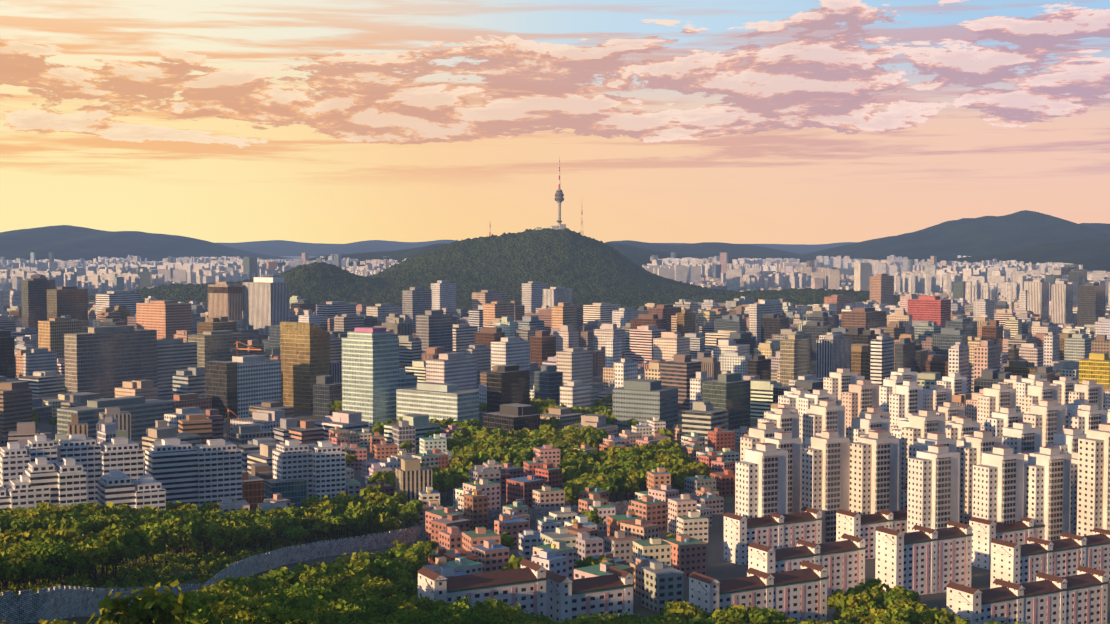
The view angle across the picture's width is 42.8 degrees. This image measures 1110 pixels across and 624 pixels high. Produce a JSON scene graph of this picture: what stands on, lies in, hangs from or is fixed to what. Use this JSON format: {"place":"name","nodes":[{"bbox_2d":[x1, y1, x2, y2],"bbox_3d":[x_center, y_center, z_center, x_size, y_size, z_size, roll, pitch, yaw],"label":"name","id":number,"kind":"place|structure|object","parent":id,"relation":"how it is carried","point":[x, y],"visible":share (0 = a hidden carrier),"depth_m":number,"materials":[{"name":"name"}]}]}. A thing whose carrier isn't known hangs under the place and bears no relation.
{"place":"outdoors","nodes":[
{"label":"outdoors","id":0,"kind":"place"},
{"bbox_2d":[0,225,291,261],"bbox_3d":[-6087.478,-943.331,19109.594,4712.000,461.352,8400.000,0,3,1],"label":"mountain range","id":1,"kind":"structure","parent":0,"point":[65,242],"depth_m":17417.27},
{"bbox_2d":[88,228,904,314],"bbox_3d":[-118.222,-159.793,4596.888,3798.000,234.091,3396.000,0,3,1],"label":"forested hill","id":2,"kind":"structure","parent":0,"point":[589,270],"depth_m":4089.92,"materials":[{"name":"green plant"}]},
{"bbox_2d":[489,158,582,236],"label":"towers","id":3,"kind":"structure","parent":2,"relation":"on","point":[559,195],"depth_m":4594.84,"materials":[{"name":"paint"}]},
{"bbox_2d":[536,224,565,229],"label":"hilltop buildings","id":4,"kind":"structure","parent":2,"relation":"on","point":[561,226],"depth_m":4576.68,"materials":[{"name":"white concrete"}]},
{"bbox_2d":[278,243,773,266],"bbox_3d":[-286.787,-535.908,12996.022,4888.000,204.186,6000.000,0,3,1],"label":"mountain range","id":5,"kind":"structure","parent":0,"point":[639,256],"depth_m":11870.44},
{"bbox_2d":[216,240,856,256],"bbox_3d":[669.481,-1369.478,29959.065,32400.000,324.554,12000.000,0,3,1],"label":"mountain range","id":6,"kind":"structure","parent":0,"point":[279,248],"depth_m":27523.68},
{"bbox_2d":[0,256,1109,623],"bbox_3d":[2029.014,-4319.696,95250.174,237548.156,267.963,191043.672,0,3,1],"label":"terrain","id":7,"kind":"structure","parent":0,"point":[718,566],"depth_m":699.62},
{"bbox_2d":[0,556,152,623],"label":"tree trunks","id":8,"kind":"object","parent":7,"relation":"on","point":[19,581],"visible":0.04,"depth_m":403.91,"materials":[{"name":"brown plant"}]},
{"bbox_2d":[0,541,678,623],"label":"trees","id":9,"kind":"object","parent":8,"relation":"on","point":[241,600],"visible":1,"depth_m":367.49,"materials":[{"name":"green plant"}]},
{"bbox_2d":[223,341,261,437],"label":"tower cranes","id":10,"kind":"object","parent":7,"relation":"on","point":[227,419],"visible":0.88,"depth_m":1158.94,"materials":[{"name":"paint"}]},
{"bbox_2d":[0,493,696,623],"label":"old city wall","id":11,"kind":"structure","parent":7,"relation":"on","point":[44,604],"depth_m":507.92,"materials":[{"name":"stone"}]},
{"bbox_2d":[53,404,695,559],"bbox_3d":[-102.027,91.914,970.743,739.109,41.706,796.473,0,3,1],"label":"park tree trunks","id":12,"kind":"object","parent":7,"relation":"on","point":[625,496],"visible":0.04,"depth_m":868.70,"materials":[{"name":"brown plant"}]},
{"bbox_2d":[3,395,713,569],"bbox_3d":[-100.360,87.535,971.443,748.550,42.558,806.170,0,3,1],"label":"trees","id":13,"kind":"object","parent":12,"relation":"on","point":[614,469],"visible":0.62,"depth_m":935.81,"materials":[{"name":"green plant"}]},
{"bbox_2d":[0,521,840,623],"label":"understorey shrub","id":14,"kind":"object","parent":7,"relation":"on","point":[208,563],"visible":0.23,"depth_m":518.95,"materials":[{"name":"green plant"}]},
{"bbox_2d":[26,516,841,611],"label":"tree trunks","id":15,"kind":"object","parent":7,"relation":"on","point":[262,544],"visible":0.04,"depth_m":613.05,"materials":[{"name":"brown plant"}]},
{"bbox_2d":[0,492,1104,623],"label":"trees","id":16,"kind":"object","parent":15,"relation":"on","point":[119,536],"visible":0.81,"depth_m":532.26,"materials":[{"name":"green plant"}]},
{"bbox_2d":[0,368,1109,623],"bbox_3d":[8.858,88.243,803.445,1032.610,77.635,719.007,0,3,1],"label":"apartment buildings","id":17,"kind":"structure","parent":7,"relation":"on","point":[1018,448],"depth_m":710.22,"materials":[{"name":"beige concrete"}]},
{"bbox_2d":[417,485,1109,604],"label":"apartment blocks","id":18,"kind":"structure","parent":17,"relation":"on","point":[1088,578],"depth_m":539.41,"materials":[{"name":"beige concrete"}]},
{"bbox_2d":[0,296,1109,446],"bbox_3d":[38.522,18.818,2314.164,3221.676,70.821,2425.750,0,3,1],"label":"office buildings","id":19,"kind":"structure","parent":7,"relation":"on","point":[723,350],"depth_m":1662.68,"materials":[{"name":"grey concrete"}]},
{"bbox_2d":[0,252,1109,316],"bbox_3d":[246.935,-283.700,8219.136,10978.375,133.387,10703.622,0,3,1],"label":"city buildings","id":20,"kind":"structure","parent":7,"relation":"on","point":[971,282],"depth_m":5557.76,"materials":[{"name":"beige concrete"}]},
{"bbox_2d":[21,274,1109,442],"bbox_3d":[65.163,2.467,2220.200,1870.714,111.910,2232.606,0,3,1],"label":"high-rise buildings","id":21,"kind":"structure","parent":7,"relation":"on","point":[104,361],"depth_m":1481.73,"materials":[{"name":"grey concrete"}]},
{"bbox_2d":[88,274,1109,335],"bbox_3d":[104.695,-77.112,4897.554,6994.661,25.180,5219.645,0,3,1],"label":"city buildings","id":22,"kind":"structure","parent":7,"relation":"on","point":[846,284],"depth_m":4960.61,"materials":[{"name":"grey concrete"}]},
{"bbox_2d":[0,0,1109,244],"label":"sky","id":23,"kind":"structure","parent":0,"point":[809,122],"materials":[{"name":"orange"}]},
{"bbox_2d":[605,240,800,260],"bbox_3d":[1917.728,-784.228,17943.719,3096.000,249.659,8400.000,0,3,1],"label":"mountain range","id":24,"kind":"structure","parent":0,"point":[709,249],"depth_m":16363.43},
{"bbox_2d":[796,210,1109,263],"bbox_3d":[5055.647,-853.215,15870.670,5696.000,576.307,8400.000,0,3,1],"label":"mountain range","id":25,"kind":"structure","parent":0,"point":[978,236],"depth_m":14475.33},
{"bbox_2d":[913,239,1109,270],"bbox_3d":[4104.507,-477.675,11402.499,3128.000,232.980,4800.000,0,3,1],"label":"mountain range","id":26,"kind":"structure","parent":0,"point":[1091,254],"depth_m":10769.20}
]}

